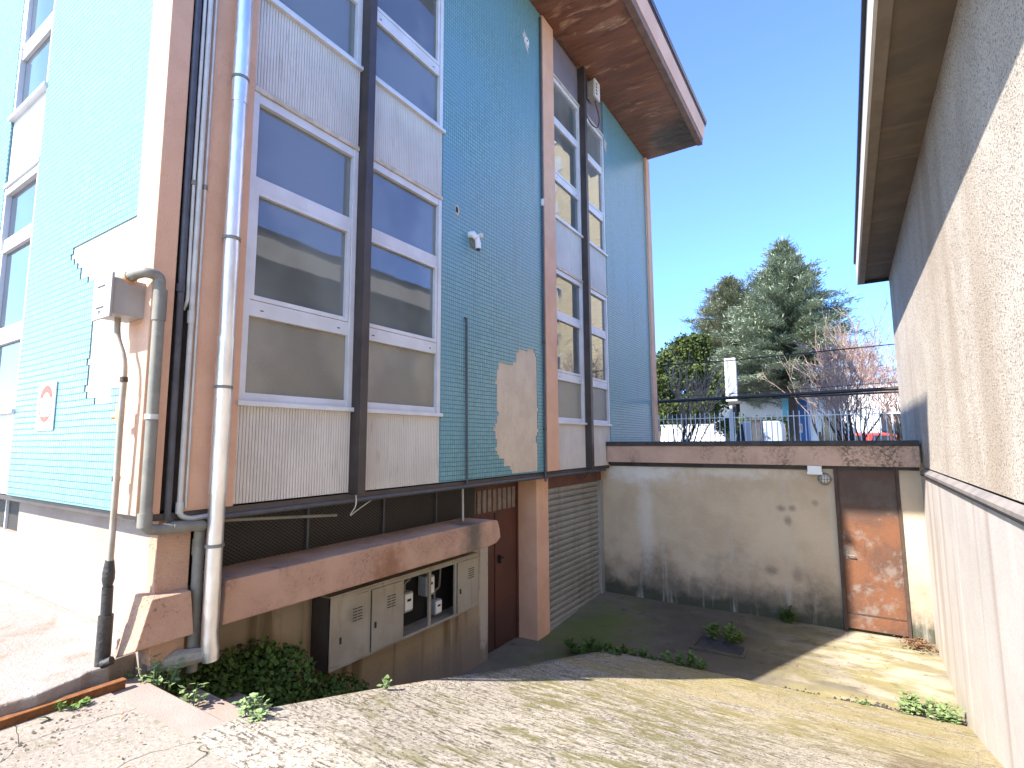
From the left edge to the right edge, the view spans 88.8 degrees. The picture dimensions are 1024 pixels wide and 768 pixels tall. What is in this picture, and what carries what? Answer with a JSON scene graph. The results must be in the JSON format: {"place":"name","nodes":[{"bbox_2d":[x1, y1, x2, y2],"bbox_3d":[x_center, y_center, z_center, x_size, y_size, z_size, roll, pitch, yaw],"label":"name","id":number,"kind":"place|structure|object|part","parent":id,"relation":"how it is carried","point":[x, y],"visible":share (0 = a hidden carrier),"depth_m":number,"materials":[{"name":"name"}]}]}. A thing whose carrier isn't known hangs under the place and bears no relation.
{"place":"outdoors","nodes":[
{"label":"outdoors","id":0,"kind":"place"},
{"bbox_2d":[0,597,135,716],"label":"pavement","id":1,"kind":"structure","parent":0,"point":[43,660],"depth_m":3.05,"materials":[{"name":"grey concrete"}]},
{"bbox_2d":[0,677,126,729],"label":"gate rail","id":2,"kind":"object","parent":1,"relation":"on","point":[15,718],"visible":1,"depth_m":2.67,"materials":[{"name":"metal"}]},
{"bbox_2d":[94,560,114,668],"bbox_3d":[-2.318,1.318,2.999,0.133,0.603,0.078,-4,-7,32],"label":"pipe stub","id":3,"kind":"object","parent":1,"relation":"on","point":[104,658],"visible":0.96,"depth_m":2.98,"materials":[{"name":"metal"}]},
{"bbox_2d":[0,693,237,767],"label":"forecourt","id":4,"kind":"structure","parent":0,"point":[92,748],"depth_m":2.37,"materials":[{"name":"concrete"}]},
{"bbox_2d":[36,696,91,720],"bbox_3d":[-2.287,1.632,2.655,0.138,0.067,0.243,-4,-7,32],"label":"weed","id":5,"kind":"object","parent":4,"relation":"on","point":[86,700],"visible":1,"depth_m":2.68,"materials":[{"name":"green plant"}]},
{"bbox_2d":[112,677,306,767],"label":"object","id":6,"kind":"structure","parent":0,"point":[180,716],"depth_m":2.80,"materials":[{"name":"grey concrete"}]},
{"bbox_2d":[122,653,183,689],"bbox_3d":[-2.098,1.691,3.085,0.327,0.217,0.283,-4,-7,32],"label":"weed","id":7,"kind":"object","parent":6,"relation":"on","point":[157,679],"visible":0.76,"depth_m":3.07,"materials":[{"name":"green plant"}]},
{"bbox_2d":[156,662,229,696],"bbox_3d":[-2.078,1.925,3.358,0.333,0.370,0.554,-2,-6,13],"label":"bush","id":8,"kind":"object","parent":6,"relation":"on","point":[186,680],"visible":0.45,"depth_m":3.38,"materials":[{"name":"green plant"}]},
{"bbox_2d":[178,682,208,706],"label":"weed","id":9,"kind":"object","parent":6,"relation":"on","point":[187,697],"visible":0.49,"depth_m":3.03,"materials":[{"name":"green plant"}]},
{"bbox_2d":[193,635,319,706],"bbox_3d":[-1.756,2.190,3.718,0.597,0.719,0.896,-4,-7,32],"label":"bush","id":10,"kind":"object","parent":6,"relation":"on","point":[273,682],"visible":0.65,"depth_m":3.72,"materials":[{"name":"green plant"}]},
{"bbox_2d":[299,671,369,700],"bbox_3d":[-1.399,2.573,4.234,0.570,0.509,0.741,-4,-7,32],"label":"bush","id":11,"kind":"object","parent":6,"relation":"on","point":[318,692],"visible":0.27,"depth_m":4.24,"materials":[{"name":"green plant"}]},
{"bbox_2d":[189,651,1003,767],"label":"ramp","id":12,"kind":"structure","parent":0,"point":[353,730],"depth_m":3.29,"materials":[{"name":"concrete"}]},
{"bbox_2d":[231,692,271,721],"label":"weed","id":13,"kind":"object","parent":12,"relation":"on","point":[253,705],"visible":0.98,"depth_m":2.66,"materials":[{"name":"green plant"}]},
{"bbox_2d":[377,674,391,688],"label":"weed","id":14,"kind":"object","parent":12,"relation":"on","point":[386,682],"visible":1,"depth_m":3.36,"materials":[{"name":"green plant"}]},
{"bbox_2d":[0,652,994,767],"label":"grit","id":15,"kind":"object","parent":12,"relation":"on","point":[73,716],"visible":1,"depth_m":3.42,"materials":[{"name":"grey gravel"}]},
{"bbox_2d":[613,643,656,660],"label":"weed","id":16,"kind":"object","parent":12,"relation":"on","point":[632,651],"visible":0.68,"depth_m":6.31,"materials":[{"name":"green plant"}]},
{"bbox_2d":[660,650,708,669],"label":"weed","id":17,"kind":"object","parent":12,"relation":"on","point":[691,658],"visible":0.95,"depth_m":6.05,"materials":[{"name":"green plant"}]},
{"bbox_2d":[855,697,875,707],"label":"weed","id":18,"kind":"object","parent":12,"relation":"on","point":[865,703],"visible":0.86,"depth_m":5.20,"materials":[{"name":"green plant"}]},
{"bbox_2d":[463,591,966,725],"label":"court floor","id":19,"kind":"structure","parent":0,"point":[778,648],"depth_m":6.52,"materials":[{"name":"concrete"}]},
{"bbox_2d":[1,608,958,767],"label":"leaf litter","id":20,"kind":"object","parent":19,"relation":"on","point":[480,690],"visible":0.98,"depth_m":3.14,"materials":[{"name":"brown plant"}]},
{"bbox_2d":[562,635,622,655],"bbox_3d":[0.957,3.208,6.362,0.788,0.270,0.464,-4,-7,32],"label":"weed","id":21,"kind":"object","parent":19,"relation":"on","point":[587,647],"visible":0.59,"depth_m":6.39,"materials":[{"name":"green plant"}]},
{"bbox_2d":[690,631,749,658],"bbox_3d":[2.695,3.353,6.730,0.640,0.040,0.640,-4,-7,32],"label":"drain cover","id":22,"kind":"object","parent":19,"relation":"on","point":[715,646],"visible":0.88,"depth_m":6.61,"materials":[{"name":"metal"}]},
{"bbox_2d":[701,621,748,642],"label":"weed","id":23,"kind":"object","parent":19,"relation":"on","point":[731,635],"visible":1,"depth_m":6.84,"materials":[{"name":"green plant"}]},
{"bbox_2d":[601,440,941,644],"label":"terrace wall","id":24,"kind":"structure","parent":19,"relation":"on","point":[845,549],"depth_m":7.56,"materials":[{"name":"grey paint"}]},
{"bbox_2d":[610,464,806,469],"bbox_3d":[2.937,1.298,8.208,2.965,0.026,0.024,-4,-7,32],"label":"conduit","id":25,"kind":"object","parent":24,"relation":"attached to","point":[708,467],"visible":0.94,"depth_m":8.13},
{"bbox_2d":[807,465,821,474],"bbox_3d":[4.247,1.207,7.339,0.185,0.123,0.108,-4,-7,32],"label":"junction box","id":26,"kind":"object","parent":24,"relation":"attached to","point":[814,470],"visible":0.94,"depth_m":7.30,"materials":[{"name":"white plastic"}]},
{"bbox_2d":[817,473,831,484],"bbox_3d":[4.344,1.321,7.268,0.186,0.170,0.105,-4,-7,32],"label":"bulkhead lamp","id":27,"kind":"object","parent":24,"relation":"attached to","point":[824,478],"visible":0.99,"depth_m":7.25,"materials":[{"name":"glass"}]},
{"bbox_2d":[833,469,912,641],"bbox_3d":[4.778,2.216,6.958,0.730,2.170,0.118,-4,-7,32],"label":"rusty door","id":28,"kind":"structure","parent":24,"relation":"in","point":[873,569],"depth_m":6.95,"materials":[{"name":"metal"}]},
{"bbox_2d":[919,447,922,462],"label":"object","id":29,"kind":"structure","parent":24,"relation":"on","point":[921,460],"depth_m":6.78,"materials":[{"name":"black metal"}]},
{"bbox_2d":[777,605,803,623],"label":"weed","id":30,"kind":"object","parent":19,"relation":"on","point":[788,614],"visible":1,"depth_m":7.30,"materials":[{"name":"green plant"}]},
{"bbox_2d":[636,655,954,721],"bbox_3d":[2.073,3.248,5.635,4.168,0.024,1.731,0,-6,-1],"label":"soil debris","id":31,"kind":"object","parent":19,"relation":"on","point":[853,701],"visible":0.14,"depth_m":5.24,"materials":[{"name":"brown soil"}]},
{"bbox_2d":[893,635,936,651],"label":"dry leaves","id":32,"kind":"object","parent":19,"relation":"on","point":[917,643],"visible":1,"depth_m":6.46,"materials":[{"name":"brown plant"}]},
{"bbox_2d":[895,690,965,724],"bbox_3d":[3.980,3.081,4.991,0.554,0.192,0.388,-4,-7,32],"label":"weed","id":33,"kind":"object","parent":19,"relation":"on","point":[940,714],"visible":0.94,"depth_m":4.97,"materials":[{"name":"green plant"}]},
{"bbox_2d":[736,421,785,440],"bbox_3d":[11.188,2.866,24.113,2.500,2.235,1.730,-4,-7,32],"label":"parked van","id":34,"kind":"object","parent":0,"point":[769,431],"visible":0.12,"depth_m":23.16,"materials":[{"name":"silver metal"}]},
{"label":"window","id":35,"kind":"part","parent":34,"relation":"part of","materials":[{"name":"black glass"}]},
{"bbox_2d":[648,0,896,386],"label":"sky","id":36,"kind":"structure","parent":0,"point":[774,83],"materials":[{"name":"blue"}]},
{"bbox_2d":[708,234,896,440],"bbox_3d":[13.686,-1.787,26.801,9.215,12.088,9.810,2,-7,-22],"label":"conifer","id":37,"kind":"object","parent":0,"point":[786,282],"visible":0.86,"depth_m":25.92,"materials":[{"name":"green plant"}]},
{"bbox_2d":[855,433,896,440],"bbox_3d":[15.410,3.019,23.174,4.000,1.685,1.730,-4,-7,32],"label":"parked car","id":38,"kind":"object","parent":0,"point":[883,435],"visible":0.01,"depth_m":22.21,"materials":[{"name":"red paint"}]},
{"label":"window","id":39,"kind":"part","parent":38,"relation":"part of","materials":[{"name":"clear glass"}]},
{"label":"ground","id":40,"kind":"structure","parent":0,"visible":0},
{"bbox_2d":[0,0,706,700],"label":"tiled building","id":41,"kind":"structure","parent":40,"relation":"on","point":[392,154],"depth_m":4.65,"materials":[{"name":"tile"}]},
{"bbox_2d":[0,156,39,414],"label":"window","id":42,"kind":"structure","parent":41,"relation":"in","point":[20,192],"depth_m":4.77,"materials":[{"name":"glass"}]},
{"bbox_2d":[8,0,54,122],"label":"window","id":43,"kind":"structure","parent":41,"relation":"in","point":[34,56],"depth_m":5.08,"materials":[{"name":"white metal"}]},
{"bbox_2d":[35,381,57,430],"bbox_3d":[-3.500,0.168,3.927,0.350,0.360,0.010,-4,-7,32],"label":"no parking sign","id":44,"kind":"object","parent":41,"relation":"attached to","point":[46,406],"visible":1,"depth_m":3.91,"materials":[{"name":"white plastic"}]},
{"bbox_2d":[107,318,127,560],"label":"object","id":45,"kind":"object","parent":41,"relation":"attached to","point":[118,416],"visible":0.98,"depth_m":3.05,"materials":[{"name":"grey metal"}]},
{"bbox_2d":[91,272,145,322],"bbox_3d":[-2.392,-0.510,3.186,0.255,0.265,0.186,-4,-7,32],"label":"electrical box","id":46,"kind":"object","parent":41,"relation":"attached to","point":[117,297],"visible":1,"depth_m":3.12,"materials":[{"name":"white plastic"}]},
{"bbox_2d":[91,272,114,321],"bbox_3d":[-2.438,-0.518,3.115,0.255,0.265,0.016,-4,-7,32],"label":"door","id":47,"kind":"structure","parent":46,"relation":"in","point":[103,293],"depth_m":3.10,"materials":[{"name":"white plastic"}]},
{"bbox_2d":[119,267,206,672],"bbox_3d":[-2.099,0.537,3.147,0.213,2.442,0.549,-6,-9,43],"label":"drain pipe","id":48,"kind":"object","parent":41,"relation":"attached to","point":[146,525],"visible":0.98,"depth_m":3.10,"materials":[{"name":"white plastic"}]},
{"bbox_2d":[164,0,201,522],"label":"conduit","id":49,"kind":"object","parent":41,"relation":"attached to","point":[180,291],"visible":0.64,"depth_m":3.31,"materials":[{"name":"black metal"}]},
{"bbox_2d":[175,0,213,520],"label":"conduit","id":50,"kind":"object","parent":41,"relation":"attached to","point":[179,507],"visible":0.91,"depth_m":3.36,"materials":[{"name":"grey metal"}]},
{"bbox_2d":[183,0,206,309],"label":"conduit","id":51,"kind":"object","parent":41,"relation":"attached to","point":[193,185],"visible":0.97,"depth_m":3.42,"materials":[{"name":"grey metal"}]},
{"bbox_2d":[184,0,217,507],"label":"conduit","id":52,"kind":"object","parent":41,"relation":"attached to","point":[205,186],"visible":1,"depth_m":3.41,"materials":[{"name":"grey metal"}]},
{"bbox_2d":[200,0,252,663],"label":"downpipe","id":53,"kind":"object","parent":41,"relation":"attached to","point":[214,545],"visible":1,"depth_m":3.39,"materials":[{"name":"grey metal"}]},
{"bbox_2d":[147,648,201,673],"bbox_3d":[-2.033,1.677,3.169,0.298,0.129,0.111,1,-6,-10],"label":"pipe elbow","id":54,"kind":"object","parent":53,"relation":"attached to","point":[191,656],"visible":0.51,"depth_m":3.15,"materials":[{"name":"grey metal"}]},
{"bbox_2d":[225,514,336,521],"bbox_3d":[-1.699,0.997,3.909,0.028,0.114,1.005,-4,-7,28],"label":"conduit","id":55,"kind":"object","parent":41,"relation":"hanging from","point":[277,517],"visible":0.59,"depth_m":3.85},
{"bbox_2d":[237,85,359,411],"bbox_3d":[-1.655,-0.977,4.140,0.145,2.355,1.010,-4,-7,32],"label":"window","id":56,"kind":"structure","parent":41,"relation":"in","point":[298,324],"depth_m":4.10,"materials":[{"name":"glass"}]},
{"bbox_2d":[266,0,363,71],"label":"window","id":57,"kind":"structure","parent":41,"relation":"in","point":[337,24],"depth_m":4.55,"materials":[{"name":"glass"}]},
{"bbox_2d":[350,495,371,515],"bbox_3d":[-1.286,1.024,4.531,0.091,0.194,0.411,-2,-6,13],"label":"cable","id":58,"kind":"object","parent":41,"relation":"hanging from","point":[351,513],"visible":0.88,"depth_m":4.36,"materials":[{"name":"grey plastic"}]},
{"bbox_2d":[310,552,478,673],"bbox_3d":[-1.002,2.135,5.142,0.302,0.590,2.040,-4,-7,32],"label":"meter cabinet","id":59,"kind":"object","parent":41,"relation":"attached to","point":[350,625],"visible":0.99,"depth_m":4.72,"materials":[{"name":"metal"}]},
{"bbox_3d":[-1.357,2.066,4.410,0.109,0.530,0.369,-4,-7,32],"label":"cabinet door","id":60,"kind":"part","parent":59,"relation":"part of","materials":[{"name":"metal"}]},
{"bbox_3d":[-1.134,2.103,4.753,0.024,0.530,0.366,-4,-7,32],"label":"cabinet door","id":61,"kind":"part","parent":59,"relation":"part of","materials":[{"name":"metal"}]},
{"bbox_2d":[403,578,412,613],"bbox_3d":[-1.051,2.059,5.198,0.130,0.373,0.177,-4,-7,32],"label":"gas meter","id":62,"kind":"object","parent":59,"relation":"in","point":[408,600],"visible":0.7,"depth_m":5.14,"materials":[{"name":"white plastic"}]},
{"bbox_2d":[418,573,433,596],"bbox_3d":[-0.880,2.039,5.468,0.130,0.310,0.170,-4,-7,32],"label":"gas meter","id":63,"kind":"object","parent":59,"relation":"in","point":[422,584],"visible":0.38,"depth_m":5.40,"materials":[{"name":"white plastic"}]},
{"bbox_2d":[431,568,441,614],"bbox_3d":[-0.805,2.171,5.571,0.130,0.511,0.167,-4,-7,32],"label":"gas meter","id":64,"kind":"object","parent":59,"relation":"in","point":[436,606],"visible":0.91,"depth_m":5.50,"materials":[{"name":"white plastic"}]},
{"bbox_3d":[-0.481,2.211,5.769,0.024,0.530,0.371,-4,-7,32],"label":"cabinet door","id":65,"kind":"part","parent":59,"relation":"part of","materials":[{"name":"metal"}]},
{"bbox_2d":[367,156,442,416],"bbox_3d":[-1.063,-0.879,5.062,0.145,2.355,1.090,-4,-7,32],"label":"window","id":66,"kind":"structure","parent":41,"relation":"in","point":[405,326],"depth_m":5.08,"materials":[{"name":"glass"}]},
{"bbox_2d":[376,0,445,133],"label":"window","id":67,"kind":"structure","parent":41,"relation":"in","point":[410,33],"depth_m":5.42,"materials":[{"name":"white metal"}]},
{"bbox_2d":[225,468,606,518],"bbox_3d":[-0.173,1.162,6.163,0.044,0.044,6.550,-4,-7,32],"label":"conduit","id":68,"kind":"object","parent":41,"relation":"attached to","point":[237,514],"visible":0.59,"depth_m":4.55,"materials":[{"name":"grey metal"}]},
{"bbox_2d":[462,489,463,520],"bbox_3d":[-0.554,1.335,5.888,0.026,0.401,0.033,-4,-7,32],"label":"conduit","id":69,"kind":"object","parent":41,"relation":"on","point":[462,504],"visible":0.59,"depth_m":5.88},
{"bbox_2d":[464,317,467,483],"bbox_3d":[-0.499,0.168,5.710,0.026,1.820,0.062,-5,-8,37],"label":"conduit","id":70,"kind":"object","parent":41,"relation":"attached to","point":[466,318],"visible":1,"depth_m":5.71,"materials":[{"name":"grey metal"}]},
{"bbox_2d":[468,231,482,250],"bbox_3d":[-0.405,-1.635,5.994,0.113,0.229,0.195,-4,-7,32],"label":"motion light","id":71,"kind":"object","parent":41,"relation":"attached to","point":[474,240],"visible":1,"depth_m":5.95,"materials":[{"name":"white plastic"}]},
{"bbox_2d":[475,482,518,651],"bbox_3d":[-0.242,2.312,6.789,0.158,2.190,1.130,-4,-7,32],"label":"basement door","id":72,"kind":"structure","parent":41,"relation":"in","point":[499,502],"depth_m":6.93,"materials":[{"name":"red paint"}]},
{"bbox_2d":[523,29,528,51],"bbox_3d":[0.203,-4.873,7.427,0.031,0.314,0.177,-4,-7,32],"label":"cover plate","id":73,"kind":"object","parent":41,"relation":"attached to","point":[526,40],"visible":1,"depth_m":7.41,"materials":[{"name":"white plastic"}]},
{"bbox_2d":[539,17,546,481],"bbox_3d":[0.438,-2.081,7.442,0.060,6.840,0.052,-4,-7,32],"label":"conduit","id":74,"kind":"object","parent":41,"relation":"attached to","point":[544,343],"visible":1,"depth_m":7.40,"materials":[{"name":"metal"}]},
{"bbox_2d":[553,73,582,238],"bbox_3d":[0.847,-3.621,8.394,0.145,2.355,1.020,-4,-7,32],"label":"window","id":75,"kind":"structure","parent":41,"relation":"in","point":[566,109],"depth_m":8.45,"materials":[{"name":"glass"}]},
{"bbox_2d":[556,265,586,424],"bbox_3d":[0.862,-0.559,8.057,0.145,2.355,1.020,-4,-7,32],"label":"window","id":76,"kind":"structure","parent":41,"relation":"in","point":[570,332],"depth_m":8.11,"materials":[{"name":"white metal"}]},
{"bbox_2d":[559,39,599,127],"bbox_3d":[1.179,-5.005,8.844,0.158,0.863,1.394,-4,-7,32],"label":"power unit","id":77,"kind":"object","parent":41,"relation":"attached to","point":[593,90],"visible":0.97,"depth_m":9.22,"materials":[{"name":"white plastic"}]},
{"bbox_2d":[587,115,607,256],"bbox_3d":[1.415,-3.526,9.278,0.145,2.355,0.990,-4,-7,32],"label":"window","id":78,"kind":"structure","parent":41,"relation":"in","point":[597,237],"depth_m":9.43,"materials":[{"name":"white metal"}]},
{"bbox_2d":[591,286,611,425],"bbox_3d":[1.430,-0.465,8.941,0.145,2.355,0.990,-4,-7,32],"label":"window","id":79,"kind":"structure","parent":41,"relation":"in","point":[599,317],"depth_m":9.09,"materials":[{"name":"glass"}]},
{"bbox_2d":[661,424,714,440],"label":"white wall","id":80,"kind":"structure","parent":40,"relation":"on","point":[665,434],"depth_m":21.41,"materials":[{"name":"white paint"}]},
{"bbox_2d":[656,330,741,438],"bbox_3d":[7.701,0.748,23.008,4.137,6.292,3.707,2,-7,-22],"label":"evergreen tree","id":81,"kind":"object","parent":40,"relation":"on","point":[699,347],"visible":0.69,"depth_m":22.42,"materials":[{"name":"green plant"}]},
{"bbox_2d":[664,344,740,440],"bbox_3d":[5.141,0.974,14.347,2.121,3.983,2.588,-4,-7,32],"label":"bare tree","id":82,"kind":"object","parent":40,"relation":"on","point":[688,405],"visible":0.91,"depth_m":14.20,"materials":[{"name":"brown plant"}]},
{"bbox_2d":[724,358,741,440],"bbox_3d":[6.742,1.153,15.815,0.420,3.900,0.190,-4,-7,32],"label":"totem sign","id":83,"kind":"object","parent":40,"relation":"on","point":[731,371],"visible":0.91,"depth_m":15.88,"materials":[{"name":"silver metal"}]},
{"bbox_2d":[672,272,811,440],"bbox_3d":[13.955,-1.088,33.099,11.046,12.072,11.277,-4,-7,32],"label":"conifer","id":84,"kind":"object","parent":40,"relation":"on","point":[728,290],"visible":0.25,"depth_m":32.40,"materials":[{"name":"green plant"}]},
{"bbox_2d":[751,419,763,440],"bbox_3d":[8.630,2.304,18.317,0.380,2.140,0.440,-4,-7,32],"label":"cabinet kiosk","id":85,"kind":"object","parent":40,"relation":"on","point":[758,430],"visible":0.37,"depth_m":18.22,"materials":[{"name":"metal"}]},
{"bbox_2d":[752,423,760,440],"bbox_3d":[8.518,2.256,18.146,0.260,1.800,0.015,-4,-7,32],"label":"door","id":86,"kind":"structure","parent":85,"relation":"in","point":[758,429],"depth_m":18.20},
{"bbox_2d":[738,414,791,440],"bbox_3d":[13.419,2.969,27.540,2.930,2.874,2.166,-3,-7,25],"label":"hedge","id":87,"kind":"object","parent":40,"relation":"on","point":[784,422],"visible":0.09,"depth_m":27.30,"materials":[{"name":"green plant"}]},
{"bbox_2d":[658,407,898,440],"bbox_3d":[6.151,1.700,12.575,5.300,2.110,0.021,-4,-7,32],"label":"bar fence","id":88,"kind":"object","parent":40,"relation":"on","point":[793,415],"visible":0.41,"depth_m":12.48,"materials":[{"name":"metal"}]},
{"bbox_2d":[661,384,902,440],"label":"white building","id":89,"kind":"structure","parent":40,"relation":"on","point":[747,408],"depth_m":33.55,"materials":[{"name":"paint"}]},
{"bbox_2d":[723,416,742,440],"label":"window","id":90,"kind":"structure","parent":89,"relation":"in","point":[741,416],"depth_m":37.39,"materials":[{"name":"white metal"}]},
{"bbox_2d":[819,414,843,440],"bbox_3d":[20.800,3.083,33.996,1.300,2.300,0.080,-4,-7,32],"label":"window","id":91,"kind":"structure","parent":89,"relation":"in","point":[826,429],"depth_m":34.08,"materials":[{"name":"white glass"}]},
{"bbox_2d":[878,412,902,439],"bbox_3d":[23.496,2.881,32.284,1.300,2.300,0.080,-4,-7,32],"label":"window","id":92,"kind":"structure","parent":89,"relation":"in","point":[884,430],"depth_m":32.40,"materials":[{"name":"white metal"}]},
{"bbox_2d":[756,293,894,440],"bbox_3d":[9.673,0.188,15.977,3.868,5.852,2.675,-4,-7,32],"label":"bare tree","id":93,"kind":"object","parent":40,"relation":"on","point":[821,438],"visible":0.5,"depth_m":15.79,"materials":[{"name":"brown plant"}]},
{"bbox_2d":[773,308,898,440],"bbox_3d":[8.328,0.439,12.663,3.188,4.634,3.827,-1,-6,6],"label":"bare tree","id":94,"kind":"object","parent":40,"relation":"on","point":[833,401],"visible":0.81,"depth_m":12.71,"materials":[{"name":"pink plant"}]},
{"bbox_2d":[828,342,902,439],"bbox_3d":[10.989,0.019,14.424,3.614,5.832,4.276,1,-6,-14],"label":"bare tree","id":95,"kind":"object","parent":40,"relation":"on","point":[891,433],"visible":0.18,"depth_m":14.79,"materials":[{"name":"brown plant"}]},
{"bbox_2d":[853,0,1023,767],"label":"roughcast building","id":96,"kind":"structure","parent":40,"relation":"on","point":[939,224],"depth_m":3.93,"materials":[{"name":"beige concrete"}]},
{"bbox_2d":[657,344,894,365],"bbox_3d":[4.970,-0.543,10.376,4.246,0.072,0.022,-4,-8,33],"label":"wire","id":97,"kind":"object","parent":96,"relation":"attached to","point":[778,355],"visible":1,"depth_m":10.19,"materials":[{"name":"black metal"}]},
{"bbox_2d":[658,382,895,396],"bbox_3d":[4.974,0.130,10.303,4.246,0.066,0.017,-4,-8,33],"label":"wire","id":98,"kind":"object","parent":96,"relation":"attached to","point":[780,390],"visible":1,"depth_m":10.11,"materials":[{"name":"black metal"}]},
{"bbox_2d":[657,386,898,405],"bbox_3d":[4.962,0.252,10.289,4.266,0.180,0.066,-4,-8,33],"label":"railing","id":99,"kind":"object","parent":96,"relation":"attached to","point":[817,393],"visible":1,"depth_m":9.93,"materials":[{"name":"black metal"}]}
]}

